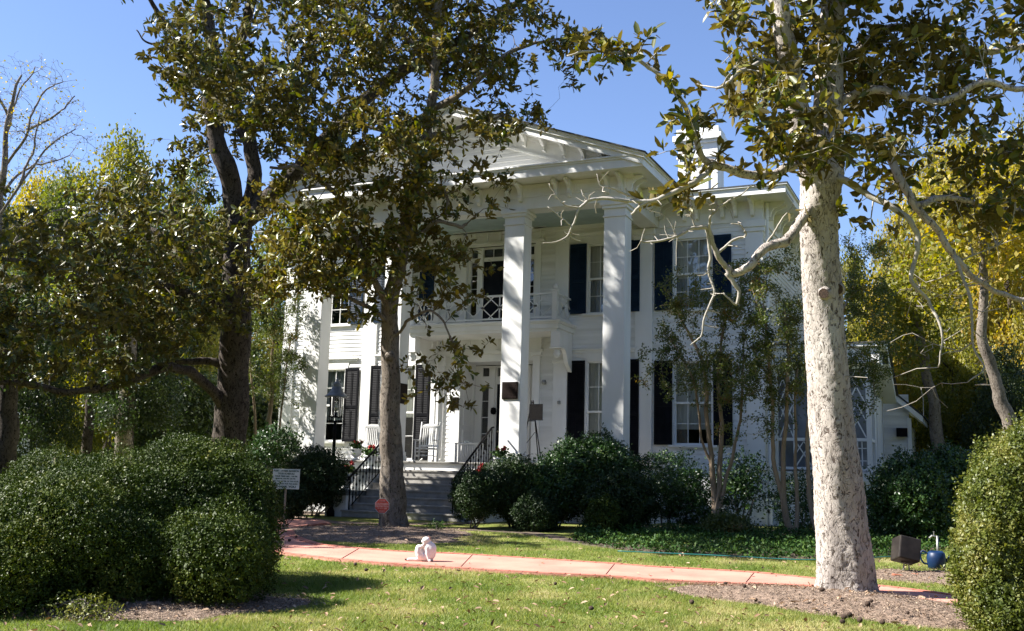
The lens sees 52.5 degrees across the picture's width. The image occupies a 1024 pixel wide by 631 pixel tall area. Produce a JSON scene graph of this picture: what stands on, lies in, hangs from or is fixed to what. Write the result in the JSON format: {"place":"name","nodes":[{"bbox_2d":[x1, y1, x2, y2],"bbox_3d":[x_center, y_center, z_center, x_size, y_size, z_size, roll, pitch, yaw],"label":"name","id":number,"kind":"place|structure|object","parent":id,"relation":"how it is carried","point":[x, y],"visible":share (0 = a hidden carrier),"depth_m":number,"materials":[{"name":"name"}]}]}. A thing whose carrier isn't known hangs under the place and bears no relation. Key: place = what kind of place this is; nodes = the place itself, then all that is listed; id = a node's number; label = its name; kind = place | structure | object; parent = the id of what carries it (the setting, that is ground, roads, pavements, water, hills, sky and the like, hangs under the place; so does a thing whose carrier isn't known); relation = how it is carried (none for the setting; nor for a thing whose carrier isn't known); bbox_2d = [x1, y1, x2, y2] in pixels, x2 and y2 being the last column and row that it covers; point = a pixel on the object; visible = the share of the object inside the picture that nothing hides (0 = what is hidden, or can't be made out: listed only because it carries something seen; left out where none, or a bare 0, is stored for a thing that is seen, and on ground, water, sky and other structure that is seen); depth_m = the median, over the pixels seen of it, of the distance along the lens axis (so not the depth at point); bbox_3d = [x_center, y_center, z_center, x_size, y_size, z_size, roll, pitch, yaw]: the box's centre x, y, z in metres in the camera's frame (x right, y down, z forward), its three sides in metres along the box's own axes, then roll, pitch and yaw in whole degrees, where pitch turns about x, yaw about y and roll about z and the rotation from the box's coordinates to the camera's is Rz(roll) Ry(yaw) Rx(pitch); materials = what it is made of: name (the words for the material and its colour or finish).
{"place":"outdoors","nodes":[
{"label":"outdoors","id":0,"kind":"place"},
{"bbox_2d":[0,178,11,196],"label":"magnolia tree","id":1,"kind":"object","parent":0,"point":[2,183],"visible":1,"depth_m":20.85,"materials":[{"name":"green plant"}]},
{"bbox_2d":[0,489,968,630],"bbox_3d":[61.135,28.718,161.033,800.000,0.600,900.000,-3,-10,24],"label":"ground","id":2,"kind":"structure","parent":0,"point":[567,530],"depth_m":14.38,"materials":[{"name":"green plant"}]},
{"bbox_2d":[0,169,30,283],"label":"broadleaf tree","id":3,"kind":"object","parent":2,"relation":"on","point":[9,208],"visible":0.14,"depth_m":48.04,"materials":[{"name":"green plant"}]},
{"bbox_2d":[2,165,60,303],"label":"broadleaf tree","id":4,"kind":"object","parent":2,"relation":"on","point":[28,194],"visible":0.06,"depth_m":59.55,"materials":[{"name":"yellow plant"}]},
{"bbox_2d":[17,434,52,468],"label":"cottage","id":5,"kind":"structure","parent":2,"relation":"on","point":[28,449],"depth_m":75.39,"materials":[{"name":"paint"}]},
{"bbox_2d":[0,255,80,479],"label":"broadleaf tree","id":6,"kind":"object","parent":2,"relation":"on","point":[9,429],"visible":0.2,"depth_m":27.81,"materials":[{"name":"green plant"}]},
{"bbox_2d":[0,233,82,469],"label":"broadleaf tree","id":7,"kind":"object","parent":2,"relation":"on","point":[16,271],"visible":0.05,"depth_m":41.37,"materials":[{"name":"green plant"}]},
{"bbox_2d":[17,299,91,472],"bbox_3d":[-16.968,2.719,36.467,4.085,7.200,3.755,3,-9,-12],"label":"broadleaf tree","id":8,"kind":"object","parent":2,"relation":"on","point":[42,429],"visible":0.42,"depth_m":36.01,"materials":[{"name":"green plant"}]},
{"bbox_2d":[0,51,109,296],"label":"bare tree","id":9,"kind":"object","parent":2,"relation":"on","point":[9,114],"visible":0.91,"depth_m":39.91,"materials":[{"name":"grey plant"}]},
{"bbox_2d":[11,170,100,464],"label":"broadleaf tree","id":10,"kind":"object","parent":2,"relation":"on","point":[50,196],"visible":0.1,"depth_m":47.30,"materials":[{"name":"green plant"}]},
{"bbox_2d":[34,223,127,471],"bbox_3d":[-15.764,1.595,37.486,4.479,9.868,4.334,-3,-10,24],"label":"broadleaf tree","id":11,"kind":"object","parent":2,"relation":"on","point":[87,440],"visible":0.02,"depth_m":37.86,"materials":[{"name":"green plant"}]},
{"bbox_2d":[24,203,146,460],"bbox_3d":[-16.753,1.075,40.832,5.511,11.846,5.066,3,-9,-9],"label":"broadleaf tree","id":12,"kind":"object","parent":2,"relation":"on","point":[84,345],"visible":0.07,"depth_m":39.65,"materials":[{"name":"green plant"}]},
{"bbox_2d":[36,113,169,455],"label":"broadleaf tree","id":13,"kind":"object","parent":2,"relation":"on","point":[113,154],"visible":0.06,"depth_m":53.69,"materials":[{"name":"green plant"}]},
{"bbox_2d":[63,215,199,464],"bbox_3d":[-12.724,1.155,33.614,4.452,9.691,4.254,7,-11,-30],"label":"broadleaf tree","id":14,"kind":"object","parent":2,"relation":"on","point":[128,441],"visible":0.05,"depth_m":33.79,"materials":[{"name":"green plant"}]},
{"bbox_2d":[79,292,197,444],"bbox_3d":[-12.484,2.467,34.399,3.919,7.299,3.500,-1,-9,15],"label":"broadleaf tree","id":15,"kind":"object","parent":2,"relation":"on","point":[158,392],"visible":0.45,"depth_m":33.91,"materials":[{"name":"green plant"}]},
{"bbox_2d":[0,430,292,618],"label":"boxwood","id":16,"kind":"object","parent":2,"relation":"on","point":[197,521],"visible":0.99,"depth_m":11.57,"materials":[{"name":"green plant"}]},
{"bbox_2d":[2,594,309,621],"bbox_3d":[-4.074,3.211,11.547,3.631,0.161,2.102,2,-9,-1],"label":"mulch bed","id":17,"kind":"object","parent":2,"relation":"on","point":[190,614],"visible":0.33,"depth_m":11.10,"materials":[{"name":"brown wood"}]},
{"bbox_2d":[36,589,127,623],"bbox_3d":[-4.375,3.004,10.617,1.119,0.416,0.670,-3,-10,24],"label":"boxwood sprout","id":18,"kind":"object","parent":17,"relation":"on","point":[73,605],"visible":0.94,"depth_m":10.55,"materials":[{"name":"green plant"}]},
{"bbox_2d":[0,524,969,629],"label":"mulch chips","id":19,"kind":"object","parent":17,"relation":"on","point":[701,585],"visible":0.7,"depth_m":11.76,"materials":[{"name":"brown wood"}]},
{"bbox_2d":[137,154,220,372],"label":"broadleaf tree","id":20,"kind":"object","parent":2,"relation":"on","point":[193,177],"visible":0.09,"depth_m":51.98,"materials":[{"name":"green plant"}]},
{"bbox_2d":[145,253,221,385],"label":"broadleaf tree","id":21,"kind":"object","parent":2,"relation":"on","point":[175,310],"visible":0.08,"depth_m":39.79,"materials":[{"name":"green plant"}]},
{"bbox_2d":[149,267,222,456],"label":"broadleaf tree","id":22,"kind":"object","parent":2,"relation":"on","point":[203,349],"visible":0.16,"depth_m":40.32,"materials":[{"name":"green plant"}]},
{"bbox_2d":[112,336,278,453],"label":"undergrowth","id":23,"kind":"object","parent":2,"relation":"on","point":[190,389],"visible":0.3,"depth_m":37.27,"materials":[{"name":"green plant"}]},
{"bbox_2d":[194,192,269,390],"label":"broadleaf tree","id":24,"kind":"object","parent":2,"relation":"on","point":[213,211],"visible":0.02,"depth_m":61.30,"materials":[{"name":"green plant"}]},
{"bbox_2d":[246,420,306,483],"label":"shrub","id":25,"kind":"object","parent":2,"relation":"on","point":[275,451],"visible":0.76,"depth_m":27.18,"materials":[{"name":"green plant"}]},
{"bbox_2d":[250,205,304,486],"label":"broadleaf tree","id":26,"kind":"object","parent":2,"relation":"on","point":[262,254],"visible":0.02,"depth_m":70.74,"materials":[{"name":"green plant"}]},
{"bbox_2d":[249,268,309,488],"bbox_3d":[-6.839,2.005,28.791,2.355,6.751,2.521,-3,-10,24],"label":"crepe myrtle","id":27,"kind":"object","parent":2,"relation":"on","point":[288,357],"visible":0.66,"depth_m":28.87,"materials":[{"name":"green plant"}]},
{"bbox_2d":[0,0,564,459],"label":"magnolia tree","id":28,"kind":"object","parent":2,"relation":"on","point":[228,68],"visible":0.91,"depth_m":22.46,"materials":[{"name":"green plant"}]},
{"bbox_2d":[269,224,304,394],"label":"broadleaf tree","id":29,"kind":"object","parent":2,"relation":"on","point":[278,367],"depth_m":61.61,"materials":[{"name":"green plant"}]},
{"bbox_2d":[286,523,326,544],"bbox_3d":[-4.075,4.305,20.488,0.770,0.232,4.912,3,-9,-9],"label":"path edging","id":30,"kind":"object","parent":2,"relation":"on","point":[290,533],"visible":0.62,"depth_m":19.74,"materials":[{"name":"brick"}]},
{"bbox_2d":[283,443,350,516],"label":"bush","id":31,"kind":"object","parent":2,"relation":"on","point":[323,473],"visible":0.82,"depth_m":25.23,"materials":[{"name":"green plant"}]},
{"bbox_2d":[325,378,347,515],"bbox_3d":[-4.438,3.256,25.860,0.600,3.430,0.600,1,-9,2],"label":"lamp post","id":32,"kind":"object","parent":2,"relation":"on","point":[336,394],"visible":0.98,"depth_m":25.88,"materials":[{"name":"metal"}]},
{"bbox_2d":[281,525,472,543],"bbox_3d":[-3.014,4.389,20.962,5.167,0.210,3.774,-3,-10,24],"label":"mulch bed","id":33,"kind":"object","parent":2,"relation":"on","point":[373,530],"visible":0.79,"depth_m":20.12,"materials":[{"name":"brown wood"}]},
{"bbox_2d":[273,469,299,527],"bbox_3d":[-4.715,3.822,21.552,0.569,1.252,0.052,1,-9,3],"label":"tour sign","id":34,"kind":"object","parent":33,"relation":"on","point":[289,478],"visible":0.98,"depth_m":21.59,"materials":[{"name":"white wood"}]},
{"bbox_2d":[375,496,388,527],"bbox_3d":[-2.668,4.074,21.258,0.296,0.720,0.032,1,-9,3],"label":"security sign","id":35,"kind":"object","parent":33,"relation":"on","point":[382,506],"visible":1,"depth_m":21.27,"materials":[{"name":"red metal"}]},
{"bbox_2d":[229,0,612,526],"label":"magnolia tree","id":36,"kind":"object","parent":33,"relation":"on","point":[316,273],"visible":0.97,"depth_m":21.68,"materials":[{"name":"green plant"}]},
{"bbox_2d":[424,519,448,529],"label":"shrub","id":37,"kind":"object","parent":33,"relation":"on","point":[434,525],"visible":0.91,"depth_m":21.49,"materials":[{"name":"green plant"}]},
{"bbox_2d":[294,511,470,524],"bbox_3d":[-3.610,5.265,27.127,5.090,0.115,8.428,2,-9,-3],"label":"dirt apron","id":38,"kind":"object","parent":2,"relation":"on","point":[330,521],"visible":0.13,"depth_m":23.64,"materials":[{"name":"brown soil"}]},
{"bbox_2d":[272,482,311,518],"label":"boxwood","id":39,"kind":"object","parent":38,"relation":"on","point":[297,500],"visible":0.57,"depth_m":24.29,"materials":[{"name":"green plant"}]},
{"bbox_2d":[3,522,962,630],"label":"fallen leaves","id":40,"kind":"object","parent":2,"relation":"on","point":[492,621],"visible":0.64,"depth_m":11.55,"materials":[{"name":"brown plant"}]},
{"bbox_2d":[481,451,538,526],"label":"boxwood","id":41,"kind":"object","parent":2,"relation":"on","point":[508,473],"visible":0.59,"depth_m":22.51,"materials":[{"name":"green plant"}]},
{"bbox_2d":[34,290,1004,466],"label":"distant wood","id":42,"kind":"object","parent":2,"relation":"on","point":[113,439],"depth_m":80.07,"materials":[{"name":"green plant"}]},
{"bbox_2d":[276,551,812,586],"bbox_3d":[0.780,3.655,14.562,12.178,0.154,1.483,-4,-11,32],"label":"path edging","id":43,"kind":"object","parent":2,"relation":"on","point":[395,564],"visible":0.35,"depth_m":14.48,"materials":[{"name":"concrete"}]},
{"bbox_2d":[255,105,928,528],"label":"mansion","id":44,"kind":"structure","parent":2,"relation":"on","point":[569,323],"depth_m":28.48,"materials":[{"name":"paint"}]},
{"bbox_2d":[324,357,359,443],"bbox_3d":[-5.676,2.668,32.505,2.120,2.670,0.281,-3,-10,24],"label":"window","id":45,"kind":"structure","parent":44,"relation":"in","point":[348,378],"depth_m":32.16,"materials":[{"name":"white paint"}]},
{"bbox_2d":[331,256,363,326],"bbox_3d":[-5.587,-0.813,33.054,2.120,2.400,0.262,-3,-10,24],"label":"window","id":46,"kind":"structure","parent":44,"relation":"in","point":[351,303],"depth_m":32.62,"materials":[{"name":"white paint"}]},
{"bbox_2d":[343,461,359,489],"bbox_3d":[-4.220,4.025,26.197,0.705,0.751,0.645,9,-12,-38],"label":"urn","id":47,"kind":"object","parent":44,"relation":"on","point":[353,469],"visible":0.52,"depth_m":26.11,"materials":[{"name":"white paint"}]},
{"bbox_2d":[347,440,365,459],"bbox_3d":[-4.217,3.654,28.242,0.513,0.571,0.490,4,-9,-16],"label":"urn","id":48,"kind":"object","parent":44,"relation":"on","point":[355,445],"visible":0.99,"depth_m":28.14,"materials":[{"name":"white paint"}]},
{"bbox_2d":[353,444,378,468],"bbox_3d":[-3.765,3.697,27.215,0.634,0.644,0.576,-5,-11,37],"label":"urn","id":49,"kind":"object","parent":44,"relation":"on","point":[369,449],"visible":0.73,"depth_m":27.11,"materials":[{"name":"white paint"}]},
{"bbox_2d":[358,422,377,459],"bbox_3d":[-4.117,3.699,30.412,0.630,1.170,0.978,1,-9,4],"label":"rocking chair","id":50,"kind":"object","parent":44,"relation":"on","point":[371,426],"visible":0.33,"depth_m":30.67,"materials":[{"name":"white paint"}]},
{"bbox_2d":[367,354,430,459],"bbox_3d":[-3.378,2.759,31.430,2.080,3.190,0.262,-3,-10,24],"label":"window","id":51,"kind":"structure","parent":44,"relation":"in","point":[417,408],"depth_m":31.23,"materials":[{"name":"white paint"}]},
{"bbox_2d":[373,244,433,322],"bbox_3d":[-3.276,-0.931,32.030,2.080,2.430,0.281,-3,-10,24],"label":"window","id":52,"kind":"structure","parent":44,"relation":"in","point":[429,282],"depth_m":31.68,"materials":[{"name":"white paint"}]},
{"bbox_2d":[413,422,440,461],"bbox_3d":[-2.394,3.586,29.424,0.630,1.170,0.978,0,-9,10],"label":"rocking chair","id":53,"kind":"object","parent":44,"relation":"on","point":[431,426],"visible":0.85,"depth_m":29.60,"materials":[{"name":"white paint"}]},
{"bbox_2d":[454,443,483,461],"bbox_3d":[-1.213,3.914,29.425,0.760,0.590,0.400,-3,-10,24],"label":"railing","id":54,"kind":"object","parent":44,"relation":"on","point":[461,450],"visible":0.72,"depth_m":29.32,"materials":[{"name":"metal"}]},
{"bbox_2d":[474,462,491,471],"bbox_3d":[-0.701,3.882,24.756,0.782,0.763,0.712,1,-9,1],"label":"urn","id":55,"kind":"object","parent":44,"relation":"on","point":[480,466],"visible":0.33,"depth_m":24.60,"materials":[{"name":"white paint"}]},
{"bbox_2d":[489,445,509,460],"bbox_3d":[-0.288,3.537,25.694,0.545,0.662,0.562,3,-9,-6],"label":"urn","id":56,"kind":"object","parent":44,"relation":"on","point":[497,451],"visible":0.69,"depth_m":25.64,"materials":[{"name":"white paint"}]},
{"bbox_2d":[527,400,540,456],"bbox_3d":[0.622,3.146,27.830,0.604,1.706,0.627,-4,-11,30],"label":"easel","id":57,"kind":"object","parent":44,"relation":"on","point":[535,432],"visible":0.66,"depth_m":27.72,"materials":[{"name":"metal"}]},
{"bbox_2d":[529,404,542,419],"bbox_3d":[0.638,2.574,27.632,0.420,0.435,0.040,-4,-11,30],"label":"notice board","id":58,"kind":"object","parent":57,"relation":"on","point":[535,411],"visible":1,"depth_m":27.62,"materials":[{"name":"metal"}]},
{"bbox_2d":[567,347,638,454],"bbox_3d":[2.547,2.491,28.771,2.080,3.190,0.262,-3,-10,24],"label":"window","id":59,"kind":"structure","parent":44,"relation":"in","point":[584,395],"depth_m":28.97,"materials":[{"name":"white paint"}]},
{"bbox_2d":[569,228,639,315],"bbox_3d":[2.649,-1.199,29.372,2.080,2.430,0.281,-3,-10,24],"label":"window","id":60,"kind":"structure","parent":44,"relation":"in","point":[587,259],"depth_m":29.52,"materials":[{"name":"white paint"}]},
{"bbox_2d":[654,233,731,311],"bbox_3d":[4.952,-1.156,28.313,2.120,2.130,0.281,-3,-10,24],"label":"window","id":61,"kind":"structure","parent":44,"relation":"in","point":[694,255],"depth_m":28.46,"materials":[{"name":"black glass"}]},
{"bbox_2d":[654,357,732,447],"bbox_3d":[4.855,2.322,27.747,2.120,2.400,0.262,-3,-10,24],"label":"window","id":62,"kind":"structure","parent":44,"relation":"in","point":[678,413],"depth_m":27.86,"materials":[{"name":"black glass"}]},
{"bbox_2d":[320,544,952,595],"bbox_3d":[1.635,3.763,15.374,11.325,0.152,1.172,-5,-11,34],"label":"path edging","id":63,"kind":"object","parent":2,"relation":"on","point":[938,592],"visible":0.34,"depth_m":15.43,"materials":[{"name":"brick"}]},
{"bbox_2d":[442,522,949,560],"bbox_3d":[6.243,4.706,21.674,15.519,0.215,9.752,2,-9,-6],"label":"planting strip","id":64,"kind":"object","parent":2,"relation":"on","point":[561,538],"visible":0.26,"depth_m":18.99,"materials":[{"name":"plant"}]},
{"bbox_2d":[447,466,500,528],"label":"boxwood","id":65,"kind":"object","parent":64,"relation":"on","point":[472,494],"visible":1,"depth_m":22.12,"materials":[{"name":"green plant"}]},
{"bbox_2d":[508,487,563,531],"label":"boxwood","id":66,"kind":"object","parent":64,"relation":"on","point":[536,511],"visible":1,"depth_m":21.72,"materials":[{"name":"green plant"}]},
{"bbox_2d":[520,451,587,525],"bbox_3d":[0.948,3.877,22.810,1.834,1.738,1.835,-3,-10,24],"label":"camellia","id":67,"kind":"object","parent":64,"relation":"on","point":[557,480],"visible":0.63,"depth_m":22.37,"materials":[{"name":"green plant"}]},
{"bbox_2d":[542,422,644,519],"bbox_3d":[1.684,3.563,23.296,2.701,2.357,2.274,-3,-10,24],"label":"camellia","id":68,"kind":"object","parent":64,"relation":"on","point":[592,453],"visible":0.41,"depth_m":22.78,"materials":[{"name":"green plant"}]},
{"bbox_2d":[580,492,627,534],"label":"shrub","id":69,"kind":"object","parent":64,"relation":"on","point":[601,513],"visible":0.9,"depth_m":21.01,"materials":[{"name":"green plant"}]},
{"bbox_2d":[569,464,668,531],"bbox_3d":[2.308,3.902,22.178,2.068,1.521,1.890,-3,-10,24],"label":"shrub","id":70,"kind":"object","parent":64,"relation":"on","point":[631,491],"visible":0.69,"depth_m":21.81,"materials":[{"name":"green plant"}]},
{"bbox_2d":[633,445,707,529],"bbox_3d":[3.444,3.818,23.049,2.003,1.866,1.874,-3,-10,24],"label":"camellia","id":71,"kind":"object","parent":64,"relation":"on","point":[656,475],"visible":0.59,"depth_m":22.67,"materials":[{"name":"green plant"}]},
{"bbox_2d":[661,470,733,529],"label":"shrub","id":72,"kind":"object","parent":64,"relation":"on","point":[701,511],"visible":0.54,"depth_m":22.49,"materials":[{"name":"green plant"}]},
{"bbox_2d":[631,252,780,515],"bbox_3d":[4.159,1.625,21.904,2.629,5.878,2.293,7,-11,-32],"label":"crepe myrtle","id":73,"kind":"object","parent":64,"relation":"on","point":[676,308],"visible":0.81,"depth_m":22.13,"materials":[{"name":"green plant"}]},
{"bbox_2d":[692,507,759,536],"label":"shrub","id":74,"kind":"object","parent":64,"relation":"on","point":[730,522],"visible":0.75,"depth_m":20.79,"materials":[{"name":"green plant"}]},
{"bbox_2d":[703,437,788,521],"bbox_3d":[5.197,3.763,23.178,2.072,2.111,2.070,-3,-10,24],"label":"shrub","id":75,"kind":"object","parent":64,"relation":"on","point":[741,483],"visible":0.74,"depth_m":22.96,"materials":[{"name":"green plant"}]},
{"bbox_2d":[569,520,956,560],"bbox_3d":[6.921,4.452,20.765,11.688,0.519,6.493,5,-10,-22],"label":"ground cover","id":76,"kind":"object","parent":64,"relation":"on","point":[763,536],"visible":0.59,"depth_m":18.80,"materials":[{"name":"green plant"}]},
{"bbox_2d":[765,467,813,530],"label":"shrub","id":77,"kind":"object","parent":64,"relation":"on","point":[803,506],"visible":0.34,"depth_m":22.25,"materials":[{"name":"green plant"}]},
{"bbox_2d":[711,229,901,537],"bbox_3d":[6.085,1.258,20.991,3.947,6.436,2.263,4,-9,-12],"label":"crepe myrtle","id":78,"kind":"object","parent":64,"relation":"on","point":[786,330],"visible":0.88,"depth_m":20.97,"materials":[{"name":"green plant"}]},
{"bbox_2d":[864,482,878,531],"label":"shrub","id":79,"kind":"object","parent":64,"relation":"on","point":[869,521],"visible":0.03,"depth_m":22.31,"materials":[{"name":"green plant"}]},
{"bbox_2d":[862,444,957,543],"bbox_3d":[7.911,3.557,20.491,1.894,2.046,2.105,-3,-10,24],"label":"shrub","id":80,"kind":"object","parent":64,"relation":"on","point":[909,497],"visible":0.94,"depth_m":20.00,"materials":[{"name":"green plant"}]},
{"bbox_2d":[919,436,978,535],"bbox_3d":[8.944,3.525,20.976,1.711,2.217,1.884,-3,-10,24],"label":"shrub","id":81,"kind":"object","parent":64,"relation":"on","point":[953,462],"visible":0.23,"depth_m":20.68,"materials":[{"name":"green plant"}]},
{"bbox_2d":[619,551,925,559],"bbox_3d":[4.458,3.906,16.955,5.325,0.111,1.174,2,-9,-2],"label":"garden hose","id":82,"kind":"object","parent":2,"relation":"on","point":[733,556],"visible":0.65,"depth_m":16.91,"materials":[{"name":"teal rubber"}]},
{"bbox_2d":[668,585,974,628],"bbox_3d":[3.947,3.325,12.030,4.859,0.216,1.838,-6,-12,40],"label":"mulch bed","id":83,"kind":"object","parent":2,"relation":"on","point":[922,621],"visible":0.7,"depth_m":11.65,"materials":[{"name":"brown wood"}]},
{"bbox_2d":[543,0,1023,593],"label":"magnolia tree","id":84,"kind":"object","parent":83,"relation":"on","point":[815,144],"visible":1,"depth_m":12.59,"materials":[{"name":"green plant"}]},
{"bbox_2d":[839,239,878,341],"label":"broadleaf tree","id":85,"kind":"object","parent":2,"relation":"on","point":[844,266],"visible":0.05,"depth_m":42.92,"materials":[{"name":"green plant"}]},
{"bbox_2d":[852,187,965,450],"bbox_3d":[14.909,1.097,38.836,4.620,12.837,4.246,2,-9,-3],"label":"broadleaf tree","id":86,"kind":"object","parent":2,"relation":"on","point":[894,223],"visible":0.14,"depth_m":38.86,"materials":[{"name":"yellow plant"}]},
{"bbox_2d":[876,569,957,584],"bbox_3d":[6.266,3.700,14.594,2.704,0.112,1.866,-3,-10,24],"label":"mulch bed","id":87,"kind":"object","parent":2,"relation":"on","point":[923,577],"visible":0.4,"depth_m":14.57,"materials":[{"name":"brown wood"}]},
{"bbox_2d":[890,535,920,570],"bbox_3d":[5.782,3.500,15.232,0.388,0.555,0.393,2,-9,-1],"label":"flood light","id":88,"kind":"object","parent":87,"relation":"on","point":[906,550],"visible":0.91,"depth_m":15.11,"materials":[{"name":"metal"}]},
{"bbox_2d":[848,217,994,460],"bbox_3d":[11.816,1.545,29.491,4.229,8.835,3.590,-3,-10,24],"label":"broadleaf tree","id":89,"kind":"object","parent":2,"relation":"on","point":[917,315],"visible":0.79,"depth_m":29.69,"materials":[{"name":"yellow plant"}]},
{"bbox_2d":[929,531,938,550],"bbox_3d":[6.847,3.753,16.832,0.151,0.489,0.060,-1,-9,13],"label":"garden tap","id":90,"kind":"object","parent":2,"relation":"on","point":[937,542],"visible":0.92,"depth_m":16.82,"materials":[{"name":"silver metal"}]},
{"bbox_2d":[920,550,952,569],"bbox_3d":[6.466,3.700,15.743,0.498,0.292,0.278,-4,-11,31],"label":"watering can","id":91,"kind":"object","parent":2,"relation":"on","point":[936,559],"visible":0.9,"depth_m":15.67,"materials":[{"name":"blue plastic"}]},
{"bbox_2d":[898,118,1003,363],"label":"broadleaf tree","id":92,"kind":"object","parent":2,"relation":"on","point":[937,165],"visible":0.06,"depth_m":45.40,"materials":[{"name":"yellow plant"}]},
{"bbox_2d":[901,301,1010,459],"bbox_3d":[14.357,3.014,33.233,4.012,7.242,3.688,-6,-12,39],"label":"broadleaf tree","id":93,"kind":"object","parent":2,"relation":"on","point":[963,369],"visible":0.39,"depth_m":33.08,"materials":[{"name":"green plant"}]},
{"bbox_2d":[894,112,1023,429],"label":"broadleaf tree","id":94,"kind":"object","parent":2,"relation":"on","point":[1003,407],"visible":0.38,"depth_m":25.91,"materials":[{"name":"yellow plant"}]},
{"bbox_2d":[935,406,1023,630],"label":"hedge bush","id":95,"kind":"object","parent":2,"relation":"on","point":[986,563],"visible":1,"depth_m":9.60,"materials":[{"name":"green plant"}]},
{"bbox_2d":[941,164,1023,370],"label":"broadleaf tree","id":96,"kind":"object","parent":2,"relation":"on","point":[1012,322],"visible":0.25,"depth_m":36.45,"materials":[{"name":"yellow plant"}]},
{"bbox_2d":[954,331,1023,453],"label":"broadleaf tree","id":97,"kind":"object","parent":2,"relation":"on","point":[1013,378],"visible":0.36,"depth_m":30.11,"materials":[{"name":"green plant"}]},
{"bbox_2d":[991,103,1023,341],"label":"broadleaf tree","id":98,"kind":"object","parent":2,"relation":"on","point":[1021,118],"visible":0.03,"depth_m":42.52,"materials":[{"name":"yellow plant"}]},
{"bbox_2d":[0,0,1023,353],"label":"sky","id":99,"kind":"structure","parent":0,"point":[97,40],"materials":[{"name":"blue"}]},
{"bbox_2d":[276,519,956,602],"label":"path","id":100,"kind":"structure","parent":0,"point":[444,559],"depth_m":15.27,"materials":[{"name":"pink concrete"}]},
{"bbox_2d":[405,535,435,561],"bbox_3d":[-1.391,3.551,15.813,0.478,0.399,0.199,1,-9,0],"label":"cat","id":101,"kind":"object","parent":100,"relation":"on","point":[425,550],"visible":1,"depth_m":15.75},
{"bbox_2d":[912,353,1023,444],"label":"undergrowth","id":102,"kind":"object","parent":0,"point":[969,394],"visible":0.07,"depth_m":32.34,"materials":[{"name":"plant"}]}
]}

